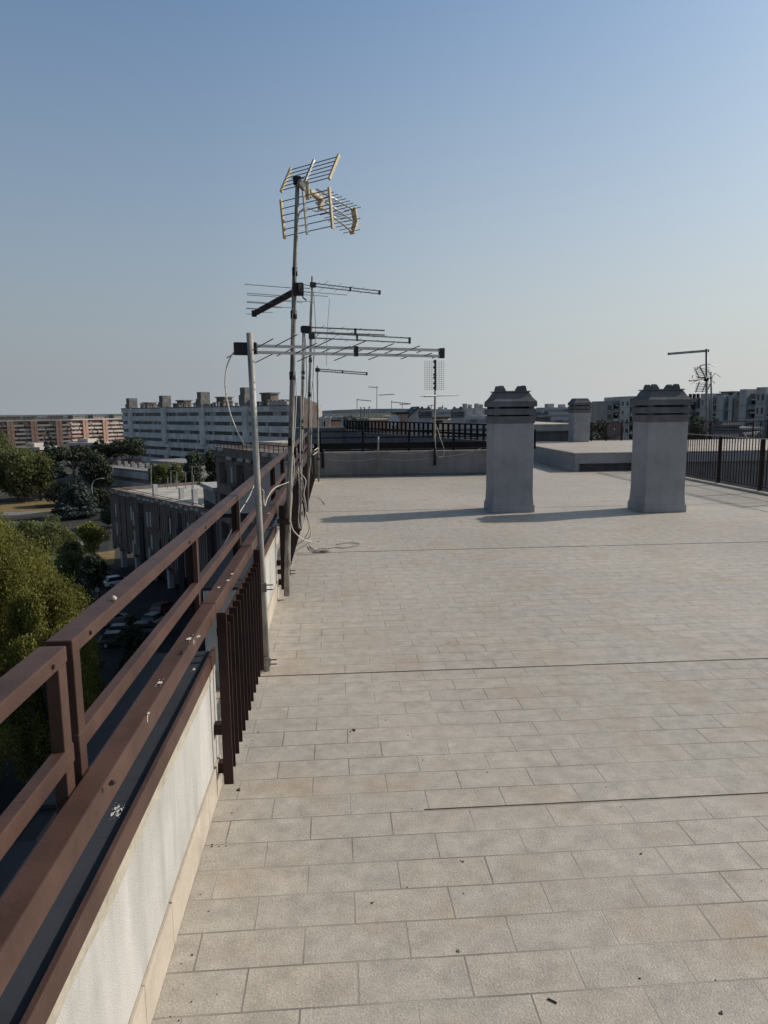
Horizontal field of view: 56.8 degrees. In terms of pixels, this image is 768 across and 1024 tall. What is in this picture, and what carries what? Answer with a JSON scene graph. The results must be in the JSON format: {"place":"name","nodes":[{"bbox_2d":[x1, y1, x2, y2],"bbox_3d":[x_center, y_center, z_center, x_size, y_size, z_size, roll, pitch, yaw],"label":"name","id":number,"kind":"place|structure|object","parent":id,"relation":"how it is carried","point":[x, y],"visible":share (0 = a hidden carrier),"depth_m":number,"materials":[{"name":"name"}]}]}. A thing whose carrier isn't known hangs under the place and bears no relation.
{"place":"outdoors","nodes":[
{"label":"outdoors","id":0,"kind":"place"},
{"bbox_2d":[4,514,54,520],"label":"road","id":1,"kind":"structure","parent":0,"point":[37,518],"depth_m":161.47,"materials":[{"name":"asphalt"}]},
{"bbox_2d":[82,486,110,555],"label":"road","id":2,"kind":"structure","parent":0,"point":[103,547],"depth_m":150.19,"materials":[{"name":"asphalt"}]},
{"bbox_2d":[147,464,169,484],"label":"leafy tree","id":3,"kind":"object","parent":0,"point":[158,473],"visible":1,"depth_m":146.66,"materials":[{"name":"green plant"}]},
{"bbox_2d":[163,462,184,483],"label":"leafy tree","id":4,"kind":"object","parent":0,"point":[176,467],"visible":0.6,"depth_m":148.88,"materials":[{"name":"green plant"}]},
{"bbox_2d":[0,409,451,417],"bbox_3d":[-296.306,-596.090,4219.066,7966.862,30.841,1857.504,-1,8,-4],"label":"hills","id":5,"kind":"structure","parent":0,"point":[362,411],"depth_m":5140.81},
{"bbox_2d":[0,412,486,573],"bbox_3d":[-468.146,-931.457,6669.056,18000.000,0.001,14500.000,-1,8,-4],"label":"ground","id":6,"kind":"structure","parent":0,"point":[76,522],"depth_m":195.29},
{"bbox_2d":[0,425,14,452],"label":"leafy tree","id":7,"kind":"object","parent":6,"relation":"on","point":[4,443],"visible":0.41,"depth_m":196.85,"materials":[{"name":"green plant"}]},
{"bbox_2d":[0,497,56,511],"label":"grass","id":8,"kind":"structure","parent":6,"relation":"on","point":[28,505],"depth_m":183.92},
{"bbox_2d":[3,478,39,501],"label":"leafy tree","id":9,"kind":"object","parent":8,"relation":"on","point":[34,493],"visible":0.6,"depth_m":189.01,"materials":[{"name":"green plant"}]},
{"bbox_2d":[0,444,57,501],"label":"leafy tree","id":10,"kind":"object","parent":6,"relation":"on","point":[21,466],"visible":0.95,"depth_m":187.52,"materials":[{"name":"green plant"}]},
{"bbox_2d":[4,521,66,568],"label":"grass","id":11,"kind":"structure","parent":6,"relation":"on","point":[52,554],"depth_m":126.82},
{"bbox_2d":[9,519,42,544],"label":"shrub","id":12,"kind":"object","parent":11,"relation":"on","point":[25,524],"visible":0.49,"depth_m":128.90,"materials":[{"name":"green plant"}]},
{"bbox_2d":[26,513,77,554],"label":"shrub","id":13,"kind":"object","parent":11,"relation":"on","point":[55,535],"visible":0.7,"depth_m":121.38,"materials":[{"name":"green plant"}]},
{"bbox_2d":[14,443,57,456],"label":"pavilion","id":14,"kind":"structure","parent":6,"relation":"on","point":[38,446],"depth_m":318.74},
{"bbox_2d":[0,415,71,446],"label":"brick block","id":15,"kind":"structure","parent":6,"relation":"on","point":[29,429],"depth_m":519.82,"materials":[{"name":"brick"}]},
{"bbox_2d":[42,482,65,503],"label":"leafy tree","id":16,"kind":"object","parent":6,"relation":"on","point":[54,490],"visible":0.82,"depth_m":179.75,"materials":[{"name":"green plant"}]},
{"bbox_2d":[40,429,68,479],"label":"cedar tree","id":17,"kind":"object","parent":6,"relation":"on","point":[60,473],"visible":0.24,"depth_m":246.43,"materials":[{"name":"green plant"}]},
{"bbox_2d":[56,532,86,560],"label":"shrub","id":18,"kind":"object","parent":6,"relation":"on","point":[73,544],"visible":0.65,"depth_m":114.07,"materials":[{"name":"green plant"}]},
{"bbox_2d":[44,444,100,484],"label":"pine tree","id":19,"kind":"object","parent":6,"relation":"on","point":[78,453],"visible":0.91,"depth_m":195.21,"materials":[{"name":"green plant"}]},
{"bbox_2d":[51,469,101,518],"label":"cedar tree","id":20,"kind":"object","parent":6,"relation":"on","point":[83,503],"visible":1,"depth_m":159.75,"materials":[{"name":"green plant"}]},
{"bbox_2d":[66,438,110,465],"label":"pavilion","id":21,"kind":"structure","parent":6,"relation":"on","point":[85,442],"depth_m":320.25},
{"bbox_2d":[67,414,124,441],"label":"brick block","id":22,"kind":"structure","parent":6,"relation":"on","point":[109,429],"depth_m":553.80,"materials":[{"name":"brick"}]},
{"bbox_2d":[77,452,114,488],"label":"leafy tree","id":23,"kind":"object","parent":6,"relation":"on","point":[96,466],"visible":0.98,"depth_m":184.04,"materials":[{"name":"green plant"}]},
{"bbox_2d":[87,487,110,507],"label":"leafy tree","id":24,"kind":"object","parent":6,"relation":"on","point":[102,495],"visible":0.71,"depth_m":177.64,"materials":[{"name":"green plant"}]},
{"bbox_2d":[87,550,114,564],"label":"grass","id":25,"kind":"structure","parent":6,"relation":"on","point":[109,556],"depth_m":117.68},
{"bbox_2d":[75,521,111,554],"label":"leafy tree","id":26,"kind":"object","parent":25,"relation":"on","point":[90,533],"visible":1,"depth_m":111.93,"materials":[{"name":"green plant"}]},
{"bbox_2d":[0,567,205,841],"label":"car park","id":27,"kind":"structure","parent":6,"relation":"on","point":[142,602],"depth_m":73.80,"materials":[{"name":"asphalt"}]},
{"bbox_2d":[0,511,17,727],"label":"leafy tree","id":28,"kind":"object","parent":27,"relation":"on","point":[3,628],"visible":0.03,"depth_m":45.75,"materials":[{"name":"green plant"}]},
{"bbox_2d":[0,572,105,783],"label":"leafy tree","id":29,"kind":"object","parent":27,"relation":"on","point":[35,608],"visible":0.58,"depth_m":40.17,"materials":[{"name":"green plant"}]},
{"bbox_2d":[0,509,108,783],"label":"leafy tree","id":30,"kind":"object","parent":27,"relation":"on","point":[15,574],"visible":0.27,"depth_m":43.45,"materials":[{"name":"green plant"}]},
{"bbox_2d":[51,549,85,580],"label":"shrub","id":31,"kind":"object","parent":27,"relation":"on","point":[71,562],"visible":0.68,"depth_m":102.40,"materials":[{"name":"green plant"}]},
{"bbox_2d":[65,573,94,614],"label":"leafy tree","id":32,"kind":"object","parent":27,"relation":"on","point":[80,581],"visible":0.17,"depth_m":75.72,"materials":[{"name":"green plant"}]},
{"bbox_2d":[74,552,110,600],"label":"leafy tree","id":33,"kind":"object","parent":27,"relation":"on","point":[93,565],"visible":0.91,"depth_m":86.98,"materials":[{"name":"green plant"}]},
{"bbox_2d":[97,630,126,648],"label":"parked car","id":34,"kind":"object","parent":27,"relation":"on","point":[107,639],"visible":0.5,"depth_m":71.81,"materials":[{"name":"paint"}]},
{"bbox_2d":[103,575,124,587],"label":"parked car","id":35,"kind":"object","parent":27,"relation":"on","point":[111,581],"visible":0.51,"depth_m":96.67,"materials":[{"name":"paint"}]},
{"bbox_2d":[104,613,128,627],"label":"parked car","id":36,"kind":"object","parent":27,"relation":"on","point":[118,618],"visible":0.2,"depth_m":79.58,"materials":[{"name":"paint"}]},
{"bbox_2d":[114,612,146,669],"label":"shrub","id":37,"kind":"object","parent":27,"relation":"on","point":[132,640],"visible":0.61,"depth_m":66.52,"materials":[{"name":"green plant"}]},
{"bbox_2d":[132,620,157,634],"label":"parked car","id":38,"kind":"object","parent":27,"relation":"on","point":[147,626],"visible":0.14,"depth_m":75.25,"materials":[{"name":"paint"}]},
{"bbox_2d":[141,611,166,623],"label":"parked car","id":39,"kind":"object","parent":27,"relation":"on","point":[155,616],"visible":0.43,"depth_m":78.58,"materials":[{"name":"paint"}]},
{"bbox_2d":[149,601,174,612],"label":"parked car","id":40,"kind":"object","parent":27,"relation":"on","point":[164,606],"visible":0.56,"depth_m":82.90,"materials":[{"name":"paint"}]},
{"bbox_2d":[200,482,219,556],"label":"stair turret","id":41,"kind":"object","parent":27,"relation":"on","point":[210,494],"visible":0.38,"depth_m":83.44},
{"bbox_2d":[204,499,216,556],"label":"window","id":42,"kind":"structure","parent":41,"relation":"in","point":[214,535],"depth_m":83.66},
{"bbox_2d":[99,506,110,524],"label":"leafy tree","id":43,"kind":"object","parent":6,"relation":"on","point":[105,515],"visible":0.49,"depth_m":146.53,"materials":[{"name":"green plant"}]},
{"bbox_2d":[95,442,124,464],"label":"pine tree","id":44,"kind":"object","parent":6,"relation":"on","point":[101,445],"visible":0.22,"depth_m":217.54,"materials":[{"name":"green plant"}]},
{"bbox_2d":[99,437,147,462],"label":"pine tree","id":45,"kind":"object","parent":6,"relation":"on","point":[129,446],"visible":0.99,"depth_m":207.44,"materials":[{"name":"green plant"}]},
{"bbox_2d":[108,454,141,464],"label":"hedge","id":46,"kind":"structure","parent":6,"relation":"on","point":[136,459],"depth_m":237.65,"materials":[{"name":"green plant"}]},
{"bbox_2d":[102,458,208,491],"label":"garage block","id":47,"kind":"structure","parent":6,"relation":"on","point":[126,474],"depth_m":190.01,"materials":[{"name":"concrete"}]},
{"bbox_2d":[110,481,212,596],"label":"brick building","id":48,"kind":"structure","parent":6,"relation":"on","point":[148,522],"depth_m":98.41,"materials":[{"name":"grey concrete"}]},
{"bbox_2d":[177,451,205,482],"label":"leafy tree","id":49,"kind":"object","parent":6,"relation":"on","point":[193,458],"visible":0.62,"depth_m":160.37,"materials":[{"name":"green plant"}]},
{"bbox_2d":[201,448,216,481],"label":"leafy tree","id":50,"kind":"object","parent":6,"relation":"on","point":[210,463],"visible":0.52,"depth_m":166.97,"materials":[{"name":"green plant"}]},
{"bbox_2d":[121,387,321,462],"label":"apartment block","id":51,"kind":"structure","parent":6,"relation":"on","point":[164,429],"depth_m":230.82,"materials":[{"name":"white concrete"}]},
{"bbox_2d":[212,440,313,547],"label":"brick building","id":52,"kind":"structure","parent":6,"relation":"on","point":[234,467],"depth_m":74.18,"materials":[{"name":"grey"}]},
{"bbox_2d":[352,440,631,449],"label":"apartment building","id":53,"kind":"structure","parent":6,"relation":"on","point":[589,440],"depth_m":60.18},
{"bbox_2d":[220,461,297,517],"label":"roof","id":54,"kind":"structure","parent":53,"relation":"on","point":[248,507],"depth_m":20.56,"materials":[{"name":"concrete"}]},
{"bbox_2d":[286,427,346,443],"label":"parapet wall","id":55,"kind":"structure","parent":53,"relation":"on","point":[323,434],"depth_m":34.30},
{"bbox_2d":[392,412,408,434],"bbox_3d":[1.072,-5.264,47.928,0.862,2.933,4.200,-1,8,-4],"label":"roof room","id":56,"kind":"object","parent":53,"relation":"on","point":[403,416],"visible":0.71,"depth_m":45.83,"materials":[{"name":"pink brick"}]},
{"bbox_2d":[406,406,419,435],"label":"roof shed","id":57,"kind":"structure","parent":53,"relation":"on","point":[413,415],"depth_m":51.86,"materials":[{"name":"concrete"}]},
{"bbox_2d":[343,430,486,448],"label":"parapet wall","id":58,"kind":"structure","parent":53,"relation":"on","point":[374,440],"depth_m":28.88,"materials":[{"name":"concrete"}]},
{"bbox_2d":[344,420,486,439],"bbox_3d":[0.697,-3.334,28.280,0.086,0.522,13.506,-4,9,-23],"label":"diagonal railing","id":59,"kind":"object","parent":58,"relation":"on","point":[459,433],"visible":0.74,"depth_m":26.84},
{"bbox_2d":[418,406,432,435],"bbox_3d":[2.093,-4.361,35.978,0.675,1.948,0.635,-1,8,-4],"label":"chimney","id":60,"kind":"object","parent":53,"relation":"on","point":[425,414],"visible":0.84,"depth_m":35.66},
{"bbox_2d":[432,417,448,437],"bbox_3d":[4.311,-6.529,58.101,1.419,2.467,4.200,-1,8,-4],"label":"roof room","id":61,"kind":"object","parent":53,"relation":"on","point":[441,419],"visible":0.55,"depth_m":56.02,"materials":[{"name":"paint"}]},
{"bbox_2d":[450,407,464,438],"bbox_3d":[3.839,-4.520,37.090,0.675,1.939,0.635,-1,8,-4],"label":"chimney","id":62,"kind":"object","parent":53,"relation":"on","point":[457,415],"visible":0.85,"depth_m":36.78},
{"bbox_2d":[151,461,767,1023],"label":"terrace floor","id":63,"kind":"structure","parent":53,"relation":"on","point":[325,829],"depth_m":3.13,"materials":[{"name":"tile"}]},
{"bbox_2d":[0,647,221,1023],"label":"parapet wall","id":64,"kind":"structure","parent":63,"relation":"on","point":[100,949],"depth_m":1.81,"materials":[{"name":"white paint"}]},
{"bbox_2d":[0,444,312,996],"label":"handrail","id":65,"kind":"object","parent":64,"relation":"on","point":[31,893],"visible":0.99,"depth_m":1.51,"materials":[{"name":"metal"}]},
{"bbox_2d":[0,646,75,860],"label":"handrail","id":66,"kind":"object","parent":65,"relation":"on","point":[25,678],"visible":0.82,"depth_m":1.39,"materials":[{"name":"metal"}]},
{"bbox_2d":[45,431,310,786],"bbox_3d":[-1.234,-0.643,9.244,0.061,0.374,15.590,-1,8,-4],"label":"handrail","id":67,"kind":"object","parent":65,"relation":"on","point":[75,635],"visible":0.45,"depth_m":2.10,"materials":[{"name":"metal"}]},
{"bbox_2d":[214,549,263,784],"bbox_3d":[-0.751,0.677,3.548,0.151,0.735,1.320,-1,8,-4],"label":"baluster panel","id":68,"kind":"object","parent":64,"relation":"attached to","point":[239,628],"visible":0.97,"depth_m":3.24,"materials":[{"name":"brown paint"}]},
{"bbox_2d":[201,525,278,687],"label":"parapet wall","id":69,"kind":"structure","parent":63,"relation":"on","point":[270,557],"depth_m":5.21,"materials":[{"name":"white paint"}]},
{"bbox_2d":[276,474,301,589],"bbox_3d":[-1.037,0.093,7.622,0.151,0.735,3.070,-1,8,-4],"label":"baluster panel","id":70,"kind":"object","parent":69,"relation":"attached to","point":[294,536],"visible":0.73,"depth_m":7.13,"materials":[{"name":"brown paint"}]},
{"bbox_2d":[298,333,304,528],"bbox_3d":[-0.952,-0.956,8.201,0.153,2.327,0.054,-1,8,-4],"label":"antenna mast","id":71,"kind":"object","parent":70,"relation":"attached to","point":[301,417],"visible":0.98,"depth_m":8.19,"materials":[{"name":"metal"}]},
{"bbox_2d":[300,325,384,335],"bbox_3d":[-0.459,-2.076,8.109,0.982,0.093,0.336,-2,8,-8],"label":"log periodic antenna","id":72,"kind":"object","parent":71,"relation":"attached to","point":[306,329],"visible":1,"depth_m":8.14,"materials":[{"name":"metal"}]},
{"bbox_2d":[246,333,276,671],"bbox_3d":[-0.734,0.005,4.218,0.146,2.067,0.197,-5,9,-30],"label":"antenna mast","id":73,"kind":"object","parent":63,"relation":"on","point":[255,449],"visible":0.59,"depth_m":4.16,"materials":[{"name":"metal"}]},
{"bbox_2d":[226,334,444,362],"bbox_3d":[-0.272,-0.935,4.075,1.328,0.121,0.604,-1,8,-4],"label":"log periodic antenna","id":74,"kind":"object","parent":73,"relation":"attached to","point":[240,348],"visible":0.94,"depth_m":4.16,"materials":[{"name":"metal"}]},
{"bbox_2d":[277,175,298,595],"bbox_3d":[-0.794,-0.982,5.881,0.282,3.438,0.150,-1,8,-4],"label":"antenna mast","id":75,"kind":"object","parent":63,"relation":"on","point":[286,571],"visible":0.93,"depth_m":5.95,"materials":[{"name":"metal"}]},
{"bbox_2d":[288,301,293,512],"bbox_3d":[-0.772,-0.829,5.913,0.099,1.805,0.027,-1,8,-4],"label":"cable","id":76,"kind":"object","parent":75,"relation":"attached to","point":[289,407],"visible":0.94,"depth_m":5.90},
{"bbox_2d":[245,282,344,316],"bbox_3d":[-0.785,-1.856,6.238,0.853,0.144,1.179,-2,8,-10],"label":"log periodic antenna","id":77,"kind":"object","parent":75,"relation":"attached to","point":[298,288],"visible":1,"depth_m":6.06,"materials":[{"name":"metal"}]},
{"bbox_2d":[279,153,360,238],"bbox_3d":[-0.525,-2.588,5.991,0.526,0.615,0.794,2,9,18],"label":"corner reflector antenna","id":78,"kind":"object","parent":75,"relation":"attached to","point":[307,192],"visible":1,"depth_m":5.77,"materials":[{"name":"metal"}]},
{"bbox_2d":[302,448,314,516],"bbox_3d":[-1.404,-0.655,12.845,0.151,0.735,5.250,-1,8,-4],"label":"baluster panel","id":79,"kind":"object","parent":63,"relation":"on","point":[311,478],"visible":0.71,"depth_m":12.20,"materials":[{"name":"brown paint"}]},
{"bbox_2d":[306,276,312,511],"bbox_3d":[-1.164,-1.798,11.104,0.212,3.633,0.054,-1,8,-4],"label":"antenna mast","id":80,"kind":"object","parent":63,"relation":"on","point":[309,386],"visible":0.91,"depth_m":11.10,"materials":[{"name":"metal"}]},
{"bbox_2d":[309,281,380,294],"bbox_3d":[-0.645,-3.491,11.137,1.157,0.128,0.490,-6,10,-34],"label":"log periodic antenna","id":81,"kind":"object","parent":80,"relation":"attached to","point":[313,284],"visible":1,"depth_m":11.03,"materials":[{"name":"metal"}]},
{"bbox_2d":[309,331,410,343],"bbox_3d":[-0.337,-2.747,11.163,1.712,0.141,0.493,-3,8,-15],"label":"log periodic antenna","id":82,"kind":"object","parent":80,"relation":"attached to","point":[311,335],"visible":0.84,"depth_m":11.23,"materials":[{"name":"metal"}]},
{"bbox_2d":[317,366,319,481],"bbox_3d":[-1.413,-1.872,15.227,0.070,2.465,0.046,-1,8,-4],"label":"antenna mast","id":83,"kind":"object","parent":63,"relation":"on","point":[318,425],"visible":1,"depth_m":15.21,"materials":[{"name":"metal"}]},
{"bbox_2d":[314,449,486,476],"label":"end wall","id":84,"kind":"structure","parent":63,"relation":"on","point":[349,464],"depth_m":17.28,"materials":[{"name":"concrete"}]},
{"bbox_2d":[314,429,535,467],"bbox_3d":[1.028,-1.552,17.273,5.433,0.885,0.110,-1,8,-4],"label":"end railing","id":85,"kind":"object","parent":84,"relation":"on","point":[396,446],"visible":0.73,"depth_m":17.18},
{"bbox_2d":[433,360,436,465],"bbox_3d":[1.232,-2.373,17.093,0.082,2.534,0.068,-1,8,-4],"label":"antenna mast","id":86,"kind":"object","parent":84,"relation":"attached to","point":[434,455],"visible":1,"depth_m":17.14,"materials":[{"name":"metal"}]},
{"bbox_2d":[425,360,443,390],"bbox_3d":[1.208,-3.268,16.970,0.469,0.727,0.114,-1,8,-4],"label":"grid antenna","id":87,"kind":"object","parent":86,"relation":"attached to","point":[434,375],"visible":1,"depth_m":17.00,"materials":[{"name":"metal"}]},
{"bbox_2d":[484,385,536,512],"bbox_3d":[1.970,-0.994,11.155,0.685,1.945,0.635,-1,8,-4],"label":"chimney","id":88,"kind":"object","parent":63,"relation":"on","point":[510,417],"visible":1,"depth_m":10.90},
{"bbox_2d":[261,658,765,676],"bbox_3d":[3.311,0.916,4.597,8.215,0.002,0.004,-1,8,-4],"label":"joint sealant","id":89,"kind":"object","parent":63,"relation":"on","point":[514,667],"depth_m":4.42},
{"bbox_2d":[424,792,767,809],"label":"joint sealant","id":90,"kind":"object","parent":63,"relation":"on","point":[594,801],"visible":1,"depth_m":2.91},
{"bbox_2d":[627,384,692,512],"bbox_3d":[4.252,-0.992,10.992,0.685,1.938,0.635,-1,8,-4],"label":"chimney","id":91,"kind":"object","parent":63,"relation":"on","point":[660,419],"visible":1,"depth_m":10.76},
{"bbox_2d":[685,477,767,495],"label":"edge kerb","id":92,"kind":"structure","parent":63,"relation":"on","point":[730,486],"depth_m":13.98,"materials":[{"name":"concrete"}]},
{"bbox_2d":[685,434,767,490],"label":"picket fence","id":93,"kind":"object","parent":92,"relation":"on","point":[761,463],"visible":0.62,"depth_m":14.17,"materials":[{"name":"metal"}]},
{"bbox_2d":[535,411,550,421],"bbox_3d":[7.429,-3.758,33.401,0.675,1.944,0.635,-1,8,-4],"label":"chimney","id":94,"kind":"object","parent":53,"relation":"on","point":[545,416],"visible":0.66,"depth_m":33.03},
{"bbox_2d":[534,422,568,441],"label":"roof slab","id":95,"kind":"structure","parent":53,"relation":"on","point":[550,432],"depth_m":24.92,"materials":[{"name":"concrete"}]},
{"bbox_2d":[607,423,623,440],"bbox_3d":[9.415,-3.021,29.007,0.582,1.333,0.472,-3,8,-15],"label":"satellite dish","id":96,"kind":"object","parent":53,"relation":"on","point":[614,435],"visible":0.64,"depth_m":29.01,"materials":[{"name":"metal"}]},
{"bbox_2d":[533,439,767,491],"bbox_3d":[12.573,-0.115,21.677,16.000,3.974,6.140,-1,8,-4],"label":"raised roof slab","id":97,"kind":"structure","parent":53,"relation":"on","point":[592,456],"depth_m":18.33,"materials":[{"name":"concrete"}]},
{"bbox_2d":[568,398,591,441],"bbox_3d":[6.488,-3.054,23.613,0.615,1.425,0.615,-1,8,-4],"label":"chimney","id":98,"kind":"object","parent":97,"relation":"on","point":[579,411],"visible":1,"depth_m":23.37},
{"bbox_2d":[705,349,707,438],"bbox_3d":[13.921,-4.881,30.659,0.335,4.236,0.100,-1,8,-4],"label":"antenna mast","id":99,"kind":"object","parent":53,"relation":"on","point":[706,386],"visible":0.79,"depth_m":30.59,"materials":[{"name":"metal"}]},
{"bbox_2d":[689,364,720,391],"bbox_3d":[13.616,-5.734,30.398,2.069,1.226,0.379,-5,9,-29],"label":"corner reflector antenna","id":100,"kind":"object","parent":99,"relation":"attached to","point":[704,378],"visible":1,"depth_m":30.43,"materials":[{"name":"metal"}]},
{"bbox_2d":[712,422,740,438],"bbox_3d":[13.396,-2.632,27.906,0.795,1.860,0.675,-1,8,-4],"label":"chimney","id":101,"kind":"object","parent":53,"relation":"on","point":[726,428],"visible":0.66,"depth_m":27.54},
{"bbox_2d":[691,414,709,439],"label":"leafy tree","id":102,"kind":"object","parent":6,"relation":"on","point":[697,429],"visible":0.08,"depth_m":92.12,"materials":[{"name":"green plant"}]},
{"bbox_2d":[0,0,767,414],"label":"sky","id":103,"kind":"structure","parent":0,"point":[562,199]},
{"bbox_2d":[464,410,486,440],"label":"distant block","id":104,"kind":"structure","parent":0,"point":[478,418],"depth_m":261.07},
{"bbox_2d":[536,404,568,422],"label":"distant block","id":105,"kind":"structure","parent":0,"point":[559,414],"depth_m":424.40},
{"bbox_2d":[591,396,635,439],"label":"apartment block","id":106,"kind":"structure","parent":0,"point":[608,410],"depth_m":243.87,"materials":[{"name":"grey concrete"}]},
{"bbox_2d":[687,387,767,439],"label":"apartment block","id":107,"kind":"structure","parent":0,"point":[750,405],"depth_m":170.69,"materials":[{"name":"grey concrete"}]},
{"bbox_3d":[21.333,-0.952,25.327,34.000,3.400,0.070,-1,8,-4],"label":"slab edge wall","id":108,"kind":"object","parent":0,"visible":0},
{"bbox_2d":[589,421,767,440],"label":"slab railing","id":109,"kind":"object","parent":108,"relation":"on","point":[689,431],"visible":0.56,"depth_m":24.39,"materials":[{"name":"metal"}]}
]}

